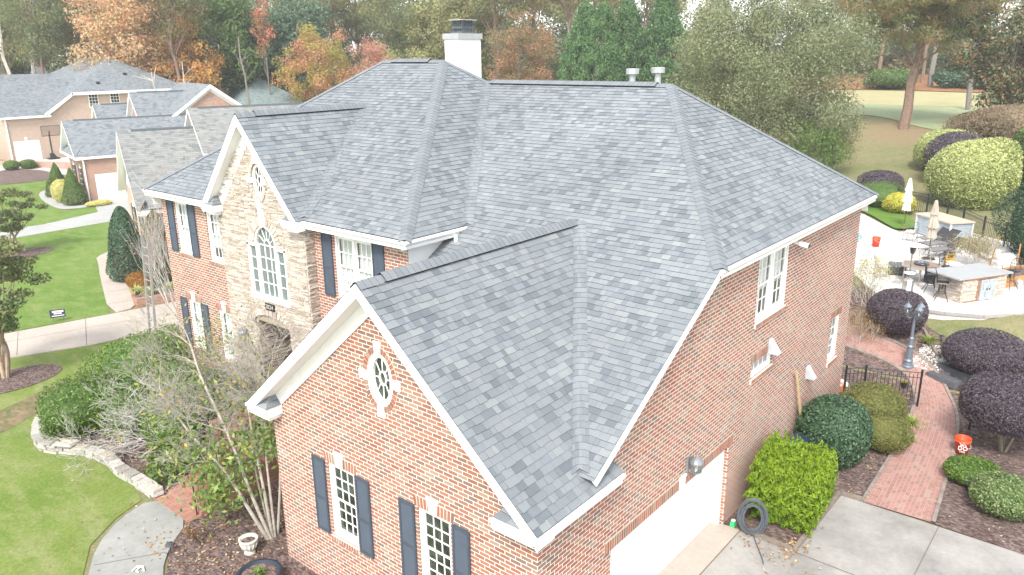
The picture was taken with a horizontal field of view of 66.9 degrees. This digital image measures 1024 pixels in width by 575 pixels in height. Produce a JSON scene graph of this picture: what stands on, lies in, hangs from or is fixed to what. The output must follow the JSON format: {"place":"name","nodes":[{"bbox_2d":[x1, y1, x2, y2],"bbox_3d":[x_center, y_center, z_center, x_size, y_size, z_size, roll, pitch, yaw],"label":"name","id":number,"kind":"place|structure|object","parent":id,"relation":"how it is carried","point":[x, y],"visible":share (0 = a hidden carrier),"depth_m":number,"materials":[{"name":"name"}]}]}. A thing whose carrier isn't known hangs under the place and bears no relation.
{"place":"outdoors","nodes":[
{"label":"outdoors","id":0,"kind":"place"},
{"bbox_2d":[0,169,49,183],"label":"mulch bank","id":1,"kind":"structure","parent":0,"point":[14,176],"depth_m":74.89,"materials":[{"name":"brown soil"}]},
{"bbox_2d":[0,180,97,226],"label":"lawn","id":2,"kind":"structure","parent":0,"point":[50,214],"depth_m":60.61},
{"bbox_2d":[0,222,109,332],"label":"side lawn","id":3,"kind":"structure","parent":0,"point":[73,287],"depth_m":41.25,"materials":[{"name":"plant"}]},
{"bbox_2d":[0,247,52,257],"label":"tree mulch ring","id":4,"kind":"object","parent":3,"relation":"on","point":[31,251],"visible":0.67,"depth_m":47.28,"materials":[{"name":"brown soil"}]},
{"bbox_2d":[0,187,48,253],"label":"crape myrtle","id":5,"kind":"object","parent":4,"relation":"on","point":[19,217],"visible":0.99,"depth_m":45.84,"materials":[{"name":"green plant"}]},
{"bbox_2d":[0,198,129,238],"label":"driveway","id":6,"kind":"structure","parent":0,"point":[103,214],"depth_m":55.83,"materials":[{"name":"concrete"}]},
{"bbox_2d":[0,327,176,574],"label":"front lawn","id":7,"kind":"structure","parent":0,"point":[31,494],"depth_m":20.75,"materials":[{"name":"plant"}]},
{"bbox_2d":[0,364,61,393],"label":"tree mulch ring","id":8,"kind":"object","parent":7,"relation":"on","point":[21,377],"visible":0.84,"depth_m":28.64,"materials":[{"name":"brown wood"}]},
{"bbox_2d":[0,234,52,378],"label":"crape myrtle","id":9,"kind":"object","parent":8,"relation":"on","point":[9,265],"visible":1,"depth_m":27.89,"materials":[{"name":"green plant"}]},
{"bbox_2d":[0,378,80,432],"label":"bare soil patch","id":10,"kind":"object","parent":7,"relation":"on","point":[13,415],"visible":0.46,"depth_m":25.75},
{"bbox_2d":[1,301,178,357],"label":"neighbour driveway","id":11,"kind":"structure","parent":0,"point":[99,332],"depth_m":33.22,"materials":[{"name":"concrete"}]},
{"bbox_2d":[96,252,133,312],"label":"side path","id":12,"kind":"structure","parent":0,"point":[115,298],"depth_m":38.95,"materials":[{"name":"concrete"}]},
{"bbox_2d":[60,82,241,201],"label":"neighbour house","id":13,"kind":"structure","parent":0,"point":[88,147],"depth_m":66.15,"materials":[{"name":"grey"}]},
{"bbox_2d":[95,173,127,199],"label":"garage door","id":14,"kind":"structure","parent":13,"relation":"in","point":[106,184],"depth_m":64.17,"materials":[{"name":"white metal"}]},
{"bbox_2d":[0,62,1023,574],"bbox_3d":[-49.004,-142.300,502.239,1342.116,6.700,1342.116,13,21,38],"label":"ground","id":15,"kind":"structure","parent":0,"point":[886,144],"depth_m":57.97,"materials":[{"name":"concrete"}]},
{"bbox_2d":[0,0,56,74],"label":"pale trunk tree","id":16,"kind":"object","parent":15,"relation":"on","point":[11,63],"visible":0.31,"depth_m":102.05,"materials":[{"name":"green plant"}]},
{"bbox_2d":[0,0,83,73],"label":"pine tree","id":17,"kind":"object","parent":15,"relation":"on","point":[35,24],"visible":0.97,"depth_m":95.70,"materials":[{"name":"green plant"}]},
{"bbox_2d":[35,0,109,59],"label":"pine tree","id":18,"kind":"object","parent":15,"relation":"on","point":[71,36],"visible":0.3,"depth_m":103.37,"materials":[{"name":"green plant"}]},
{"bbox_2d":[60,168,87,205],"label":"conifer","id":19,"kind":"object","parent":15,"relation":"on","point":[74,193],"visible":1,"depth_m":61.69,"materials":[{"name":"green plant"}]},
{"bbox_2d":[0,55,177,160],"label":"neighbour house","id":20,"kind":"structure","parent":15,"relation":"on","point":[30,104],"depth_m":86.17,"materials":[{"name":"grey"}]},
{"bbox_2d":[31,415,163,497],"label":"stone wall","id":21,"kind":"structure","parent":15,"relation":"on","point":[135,478],"depth_m":22.49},
{"bbox_2d":[62,0,182,79],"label":"maple tree","id":22,"kind":"object","parent":15,"relation":"on","point":[101,30],"visible":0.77,"depth_m":93.58,"materials":[{"name":"orange plant"}]},
{"bbox_2d":[105,206,142,281],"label":"holly column","id":23,"kind":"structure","parent":15,"relation":"on","point":[122,264],"depth_m":40.03,"materials":[{"name":"green plant"}]},
{"bbox_2d":[46,422,211,491],"bbox_3d":[-11.739,4.348,24.910,9.100,0.001,5.250,13,21,38],"label":"shrub bed","id":24,"kind":"object","parent":15,"relation":"on","point":[137,464],"visible":0.04,"depth_m":23.10,"materials":[{"name":"brown soil"}]},
{"bbox_2d":[34,368,122,442],"bbox_3d":[-13.601,3.709,24.426,2.949,1.767,2.775,13,21,38],"label":"glossy shrub","id":25,"kind":"object","parent":24,"relation":"on","point":[68,397],"visible":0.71,"depth_m":23.59,"materials":[{"name":"green plant"}]},
{"bbox_2d":[84,381,165,437],"bbox_3d":[-11.853,3.718,24.034,2.501,1.644,2.263,13,21,38],"label":"glossy shrub","id":26,"kind":"object","parent":24,"relation":"on","point":[121,393],"visible":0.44,"depth_m":23.52,"materials":[{"name":"green plant"}]},
{"bbox_2d":[77,330,191,389],"bbox_3d":[-12.850,2.706,26.392,3.325,2.266,3.667,13,21,38],"label":"glossy shrub","id":27,"kind":"object","parent":24,"relation":"on","point":[119,352],"visible":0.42,"depth_m":25.69,"materials":[{"name":"green plant"}]},
{"bbox_2d":[48,362,245,477],"bbox_3d":[-10.365,3.943,23.025,7.521,3.675,5.526,13,21,38],"label":"bare shrub","id":28,"kind":"object","parent":24,"relation":"on","point":[126,421],"visible":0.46,"depth_m":22.52,"materials":[{"name":"grey plant"}]},
{"bbox_2d":[129,357,206,403],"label":"glossy shrub","id":29,"kind":"object","parent":24,"relation":"on","point":[168,368],"visible":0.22,"depth_m":24.32,"materials":[{"name":"green plant"}]},
{"bbox_2d":[136,403,201,450],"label":"glossy shrub","id":30,"kind":"object","parent":24,"relation":"on","point":[144,428],"visible":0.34,"depth_m":22.63,"materials":[{"name":"green plant"}]},
{"bbox_2d":[139,435,200,484],"bbox_3d":[-9.553,4.855,21.674,1.356,1.099,1.536,13,21,38],"label":"laurel sapling","id":31,"kind":"object","parent":24,"relation":"on","point":[156,466],"visible":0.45,"depth_m":21.37,"materials":[{"name":"green plant"}]},
{"bbox_2d":[130,292,267,410],"bbox_3d":[-8.993,2.205,23.078,3.672,4.773,3.191,-3,17,-8],"label":"bare shrub","id":32,"kind":"object","parent":24,"relation":"on","point":[206,343],"visible":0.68,"depth_m":22.36,"materials":[{"name":"brown plant"}]},
{"bbox_2d":[186,366,254,434],"bbox_3d":[-8.951,3.427,24.143,1.947,2.290,2.388,13,21,38],"label":"glossy shrub","id":33,"kind":"object","parent":24,"relation":"on","point":[212,393],"visible":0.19,"depth_m":23.33,"materials":[{"name":"green plant"}]},
{"bbox_2d":[88,501,183,574],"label":"front walk","id":34,"kind":"structure","parent":15,"relation":"on","point":[132,539],"depth_m":18.74,"materials":[{"name":"grey concrete"}]},
{"bbox_2d":[119,198,176,316],"bbox_3d":[-13.986,-0.748,31.254,2.769,6.260,4.390,-4,17,-10],"label":"bare tree","id":35,"kind":"object","parent":15,"relation":"on","point":[153,244],"visible":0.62,"depth_m":30.88,"materials":[{"name":"brown plant"}]},
{"bbox_2d":[129,285,174,307],"bbox_3d":[-17.567,-0.102,39.298,3.654,0.420,4.820,-12,20,-32],"label":"brick planter","id":36,"kind":"object","parent":15,"relation":"on","point":[137,299],"visible":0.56,"depth_m":37.06,"materials":[{"name":"red brick"}]},
{"bbox_2d":[141,210,172,283],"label":"holly column","id":37,"kind":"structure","parent":36,"relation":"on","point":[148,218],"depth_m":38.88,"materials":[{"name":"brown plant"}]},
{"bbox_2d":[134,0,212,82],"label":"pine tree","id":38,"kind":"object","parent":15,"relation":"on","point":[194,9],"visible":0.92,"depth_m":94.23,"materials":[{"name":"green plant"}]},
{"bbox_2d":[149,9,226,92],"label":"maple tree","id":39,"kind":"object","parent":15,"relation":"on","point":[185,55],"visible":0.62,"depth_m":97.33,"materials":[{"name":"orange plant"}]},
{"bbox_2d":[116,102,303,235],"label":"neighbour house","id":40,"kind":"structure","parent":15,"relation":"on","point":[142,152],"depth_m":43.73,"materials":[{"name":"grey"}]},
{"bbox_2d":[154,405,278,522],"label":"brick walkway","id":41,"kind":"structure","parent":15,"relation":"on","point":[171,503],"depth_m":20.73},
{"bbox_2d":[172,0,276,94],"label":"leafy tree","id":42,"kind":"object","parent":15,"relation":"on","point":[223,13],"visible":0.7,"depth_m":101.66,"materials":[{"name":"green plant"}]},
{"bbox_2d":[166,480,316,574],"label":"front mulch bed","id":43,"kind":"object","parent":15,"relation":"on","point":[287,562],"visible":0.33,"depth_m":18.55,"materials":[{"name":"soil"}]},
{"bbox_2d":[103,281,312,540],"bbox_3d":[-7.285,2.863,20.035,6.745,5.758,4.888,13,21,38],"label":"multi stem tree","id":44,"kind":"object","parent":43,"relation":"on","point":[248,443],"visible":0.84,"depth_m":18.91,"materials":[{"name":"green plant"}]},
{"bbox_2d":[236,558,281,574],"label":"round planter","id":45,"kind":"object","parent":43,"relation":"on","point":[265,566],"visible":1,"depth_m":17.27,"materials":[{"name":"blue ceramic"}]},
{"bbox_2d":[207,0,281,91],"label":"leafy tree","id":46,"kind":"object","parent":15,"relation":"on","point":[264,76],"visible":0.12,"depth_m":107.04,"materials":[{"name":"green plant"}]},
{"bbox_2d":[249,0,277,94],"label":"red vine tree","id":47,"kind":"object","parent":15,"relation":"on","point":[260,13],"visible":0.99,"depth_m":101.72,"materials":[{"name":"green plant"}]},
{"bbox_2d":[227,78,305,104],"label":"neighbour house","id":48,"kind":"structure","parent":15,"relation":"on","point":[258,92],"depth_m":104.27,"materials":[{"name":"grey"}]},
{"bbox_2d":[255,0,335,100],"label":"leafy tree","id":49,"kind":"object","parent":15,"relation":"on","point":[286,28],"visible":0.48,"depth_m":106.30,"materials":[{"name":"green plant"}]},
{"bbox_2d":[270,22,354,102],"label":"turning tree","id":50,"kind":"object","parent":15,"relation":"on","point":[318,83],"visible":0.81,"depth_m":101.31,"materials":[{"name":"orange plant"}]},
{"bbox_2d":[294,0,357,85],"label":"pine tree","id":51,"kind":"object","parent":15,"relation":"on","point":[334,4],"visible":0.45,"depth_m":113.34,"materials":[{"name":"green plant"}]},
{"bbox_2d":[323,0,400,73],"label":"pine tree","id":52,"kind":"object","parent":15,"relation":"on","point":[358,38],"visible":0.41,"depth_m":119.11,"materials":[{"name":"green plant"}]},
{"bbox_2d":[345,36,396,77],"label":"turning tree","id":53,"kind":"object","parent":15,"relation":"on","point":[372,46],"visible":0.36,"depth_m":99.48,"materials":[{"name":"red plant"}]},
{"bbox_2d":[349,0,419,61],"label":"pine tree","id":54,"kind":"object","parent":15,"relation":"on","point":[386,26],"visible":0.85,"depth_m":113.34,"materials":[{"name":"green plant"}]},
{"bbox_2d":[387,0,452,59],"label":"leafy tree","id":55,"kind":"object","parent":15,"relation":"on","point":[423,42],"visible":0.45,"depth_m":116.05,"materials":[{"name":"green plant"}]},
{"bbox_2d":[424,0,499,78],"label":"leafy tree","id":56,"kind":"object","parent":15,"relation":"on","point":[454,8],"visible":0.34,"depth_m":109.59,"materials":[{"name":"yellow plant"}]},
{"bbox_2d":[462,0,525,79],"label":"pine tree","id":57,"kind":"object","parent":15,"relation":"on","point":[484,6],"visible":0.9,"depth_m":105.60,"materials":[{"name":"green plant"}]},
{"bbox_2d":[143,19,878,574],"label":"brick house","id":58,"kind":"structure","parent":15,"relation":"on","point":[573,327],"depth_m":17.59,"materials":[{"name":"red brick"}]},
{"bbox_2d":[247,226,290,307],"bbox_3d":[-7.062,-0.696,22.483,1.940,2.295,0.170,13,21,38],"label":"arched window","id":59,"kind":"structure","parent":58,"relation":"in","point":[268,269],"depth_m":22.57,"materials":[{"name":"white paint"}]},
{"bbox_2d":[329,463,358,545],"bbox_3d":[-3.459,4.510,16.212,0.850,1.740,0.120,13,21,38],"label":"window","id":60,"kind":"structure","parent":58,"relation":"in","point":[342,481],"depth_m":16.30,"materials":[{"name":"white paint"}]},
{"bbox_2d":[334,235,372,296],"bbox_3d":[-4.052,-0.502,20.606,1.530,1.740,0.340,13,21,38],"label":"window","id":61,"kind":"structure","parent":58,"relation":"in","point":[356,265],"depth_m":20.61,"materials":[{"name":"white paint"}]},
{"bbox_2d":[368,354,392,405],"bbox_3d":[-2.397,1.691,14.399,0.716,1.086,0.100,13,21,38],"label":"oval window","id":62,"kind":"structure","parent":58,"relation":"in","point":[380,377],"depth_m":14.45,"materials":[{"name":"white paint"}]},
{"bbox_2d":[419,507,451,574],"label":"window","id":63,"kind":"structure","parent":58,"relation":"in","point":[435,532],"depth_m":14.58,"materials":[{"name":"white paint"}]},
{"bbox_2d":[610,459,714,574],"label":"garage door","id":64,"kind":"structure","parent":58,"relation":"in","point":[651,546],"depth_m":17.37,"materials":[{"name":"white metal"}]},
{"bbox_2d":[755,243,788,322],"bbox_3d":[6.238,-0.209,19.033,0.340,1.740,1.890,13,21,38],"label":"window","id":65,"kind":"structure","parent":58,"relation":"in","point":[770,271],"depth_m":19.10,"materials":[{"name":"white paint"}]},
{"bbox_2d":[0,0,1022,99],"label":"deep wood","id":66,"kind":"object","parent":15,"relation":"on","point":[891,61],"visible":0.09,"depth_m":144.48,"materials":[{"name":"green plant"}]},
{"bbox_2d":[0,333,1023,574],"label":"fallen leaves","id":67,"kind":"object","parent":15,"relation":"on","point":[782,548],"visible":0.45,"depth_m":18.68,"materials":[{"name":"brown plant"}]},
{"bbox_2d":[483,7,559,80],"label":"turning tree","id":68,"kind":"object","parent":15,"relation":"on","point":[513,42],"visible":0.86,"depth_m":98.32,"materials":[{"name":"orange plant"}]},
{"bbox_2d":[499,0,566,71],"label":"pine tree","id":69,"kind":"object","parent":15,"relation":"on","point":[523,6],"visible":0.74,"depth_m":106.91,"materials":[{"name":"green plant"}]},
{"bbox_2d":[556,0,594,80],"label":"cypress tree","id":70,"kind":"object","parent":15,"relation":"on","point":[579,30],"visible":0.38,"depth_m":88.78,"materials":[{"name":"green plant"}]},
{"bbox_2d":[573,1,622,80],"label":"cypress tree","id":71,"kind":"object","parent":15,"relation":"on","point":[601,25],"visible":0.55,"depth_m":86.69,"materials":[{"name":"green plant"}]},
{"bbox_2d":[603,0,650,81],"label":"cypress tree","id":72,"kind":"object","parent":15,"relation":"on","point":[631,36],"visible":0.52,"depth_m":86.18,"materials":[{"name":"green plant"}]},
{"bbox_2d":[635,0,695,95],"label":"cypress tree","id":73,"kind":"object","parent":15,"relation":"on","point":[665,26],"visible":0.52,"depth_m":84.62,"materials":[{"name":"green plant"}]},
{"bbox_2d":[675,524,739,574],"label":"garage apron","id":74,"kind":"object","parent":15,"relation":"on","point":[700,560],"visible":1,"depth_m":18.17,"materials":[{"name":"concrete"}]},
{"bbox_2d":[662,0,893,150],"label":"olive grey tree","id":75,"kind":"object","parent":15,"relation":"on","point":[763,78],"visible":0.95,"depth_m":54.82,"materials":[{"name":"green plant"}]},
{"bbox_2d":[779,116,853,171],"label":"understory tree","id":76,"kind":"object","parent":15,"relation":"on","point":[809,150],"visible":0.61,"depth_m":54.82,"materials":[{"name":"green plant"}]},
{"bbox_2d":[724,277,958,545],"bbox_3d":[11.103,2.707,26.372,7.200,1.800,19.500,13,21,38],"label":"side mulch bed","id":77,"kind":"object","parent":15,"relation":"on","point":[853,477],"visible":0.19,"depth_m":27.07,"materials":[{"name":"wood"}]},
{"bbox_2d":[743,429,838,537],"bbox_3d":[7.010,4.840,19.387,1.896,1.919,2.127,11,20,34],"label":"cedar hedge","id":78,"kind":"object","parent":77,"relation":"on","point":[792,483],"visible":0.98,"depth_m":18.84,"materials":[{"name":"green plant"}]},
{"bbox_2d":[795,394,874,469],"bbox_3d":[9.159,4.055,22.082,2.057,1.954,2.372,13,21,38],"label":"holly bush","id":79,"kind":"object","parent":77,"relation":"on","point":[842,426],"visible":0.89,"depth_m":21.36,"materials":[{"name":"green plant"}]},
{"bbox_2d":[840,381,907,419],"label":"olive shrub","id":80,"kind":"object","parent":77,"relation":"on","point":[871,397],"visible":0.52,"depth_m":23.29,"materials":[{"name":"green plant"}]},
{"bbox_2d":[850,247,899,310],"bbox_3d":[13.791,-0.389,30.773,2.722,3.014,4.043,13,21,38],"label":"forsythia","id":81,"kind":"object","parent":77,"relation":"on","point":[879,270],"visible":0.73,"depth_m":30.67,"materials":[{"name":"beige plant"}]},
{"bbox_2d":[865,409,914,453],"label":"olive shrub","id":82,"kind":"object","parent":77,"relation":"on","point":[891,431],"visible":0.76,"depth_m":22.17,"materials":[{"name":"green plant"}]},
{"bbox_2d":[866,288,929,333],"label":"plum shrub","id":83,"kind":"object","parent":77,"relation":"on","point":[892,302],"visible":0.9,"depth_m":28.57,"materials":[{"name":"purple plant"}]},
{"bbox_2d":[714,104,981,129],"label":"fairway","id":84,"kind":"structure","parent":15,"relation":"on","point":[932,117],"depth_m":80.81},
{"bbox_2d":[943,6,1023,109],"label":"magnolia tree","id":85,"kind":"object","parent":84,"relation":"on","point":[1007,83],"visible":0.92,"depth_m":66.22,"materials":[{"name":"green plant"}]},
{"bbox_2d":[698,68,1022,93],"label":"pine straw","id":86,"kind":"object","parent":15,"relation":"on","point":[921,86],"visible":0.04,"depth_m":115.08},
{"bbox_2d":[862,68,918,88],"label":"edge shrub","id":87,"kind":"object","parent":86,"relation":"on","point":[892,78],"visible":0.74,"depth_m":110.01,"materials":[{"name":"green plant"}]},
{"bbox_2d":[699,90,1023,107],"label":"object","id":88,"kind":"object","parent":15,"relation":"on","point":[921,98],"visible":0.31,"depth_m":98.63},
{"bbox_2d":[863,205,914,228],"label":"ground cover","id":89,"kind":"object","parent":15,"relation":"on","point":[894,220],"visible":0.51,"depth_m":45.04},
{"bbox_2d":[845,327,955,521],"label":"brick walk","id":90,"kind":"structure","parent":15,"relation":"on","point":[910,476],"depth_m":22.52,"materials":[{"name":"brick"}]},
{"bbox_2d":[845,323,959,522],"bbox_3d":[12.396,3.574,24.702,3.943,1.134,12.600,4,17,14],"label":"walk edging","id":91,"kind":"object","parent":90,"relation":"on","point":[878,475],"visible":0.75,"depth_m":25.27,"materials":[{"name":"concrete"}]},
{"bbox_2d":[835,0,1016,129],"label":"pine tree","id":92,"kind":"object","parent":15,"relation":"on","point":[923,14],"visible":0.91,"depth_m":67.28,"materials":[{"name":"green plant"}]},
{"bbox_2d":[923,130,984,174],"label":"plum shrub","id":93,"kind":"object","parent":15,"relation":"on","point":[939,143],"visible":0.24,"depth_m":53.49,"materials":[{"name":"purple plant"}]},
{"bbox_2d":[923,137,1023,210],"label":"variegated shrub","id":94,"kind":"object","parent":15,"relation":"on","point":[975,173],"visible":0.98,"depth_m":46.76,"materials":[{"name":"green plant"}]},
{"bbox_2d":[928,371,1023,553],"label":"mulch bed","id":95,"kind":"object","parent":15,"relation":"on","point":[968,517],"visible":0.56,"depth_m":19.89,"materials":[{"name":"brown soil"}]},
{"bbox_2d":[942,454,1002,486],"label":"boxwood","id":96,"kind":"object","parent":95,"relation":"on","point":[960,468],"visible":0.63,"depth_m":20.78,"materials":[{"name":"green plant"}]},
{"bbox_2d":[957,370,1023,451],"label":"plum shrub","id":97,"kind":"object","parent":95,"relation":"on","point":[994,400],"visible":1,"depth_m":21.67,"materials":[{"name":"purple plant"}]},
{"bbox_2d":[968,470,1023,520],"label":"boxwood","id":98,"kind":"object","parent":95,"relation":"on","point":[997,493],"visible":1,"depth_m":19.18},
{"bbox_2d":[941,327,1023,376],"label":"plum shrub","id":99,"kind":"object","parent":15,"relation":"on","point":[972,352],"visible":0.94,"depth_m":26.09,"materials":[{"name":"purple plant"}]},
{"bbox_2d":[941,103,1023,145],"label":"feathery shrub","id":100,"kind":"object","parent":15,"relation":"on","point":[1004,120],"visible":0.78,"depth_m":59.41,"materials":[{"name":"brown plant"}]},
{"bbox_2d":[990,182,1023,257],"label":"holly tree","id":101,"kind":"object","parent":15,"relation":"on","point":[1016,229],"visible":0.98,"depth_m":34.80,"materials":[{"name":"green plant"}]},
{"bbox_2d":[39,0,1020,65],"label":"sky","id":102,"kind":"structure","parent":0,"point":[693,7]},
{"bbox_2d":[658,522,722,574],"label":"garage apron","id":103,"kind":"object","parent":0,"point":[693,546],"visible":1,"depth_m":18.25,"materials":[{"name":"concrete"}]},
{"bbox_2d":[701,496,1023,574],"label":"driveway","id":104,"kind":"structure","parent":0,"point":[854,537],"depth_m":18.09,"materials":[{"name":"concrete"}]},
{"bbox_2d":[737,497,768,568],"bbox_3d":[5.905,5.708,18.203,0.693,0.898,1.556,-3,17,-8],"label":"garden hose","id":105,"kind":"object","parent":104,"relation":"on","point":[763,523],"visible":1,"depth_m":18.70,"materials":[{"name":"rubber"}]},
{"bbox_2d":[741,490,864,551],"bbox_3d":[7.380,5.730,19.539,3.588,0.150,1.342,-14,21,-38],"label":"edging timber","id":106,"kind":"object","parent":104,"relation":"on","point":[804,536],"visible":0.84,"depth_m":18.65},
{"bbox_2d":[854,214,1023,319],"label":"patio","id":107,"kind":"structure","parent":0,"point":[1011,301],"depth_m":33.76,"materials":[{"name":"concrete"}]},
{"bbox_2d":[914,212,975,239],"bbox_3d":[22.453,-3.129,40.342,1.400,1.080,2.720,-3,17,-9],"label":"storage cabinet","id":108,"kind":"object","parent":107,"relation":"on","point":[948,221],"visible":0.53,"depth_m":39.63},
{"bbox_2d":[927,263,1012,302],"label":"bar island","id":109,"kind":"structure","parent":107,"relation":"on","point":[974,282],"depth_m":30.25,"materials":[{"name":"stone"}]},
{"bbox_2d":[943,228,1007,263],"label":"bloom shrub","id":110,"kind":"object","parent":107,"relation":"on","point":[971,248],"visible":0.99,"depth_m":34.76,"materials":[{"name":"beige plant"}]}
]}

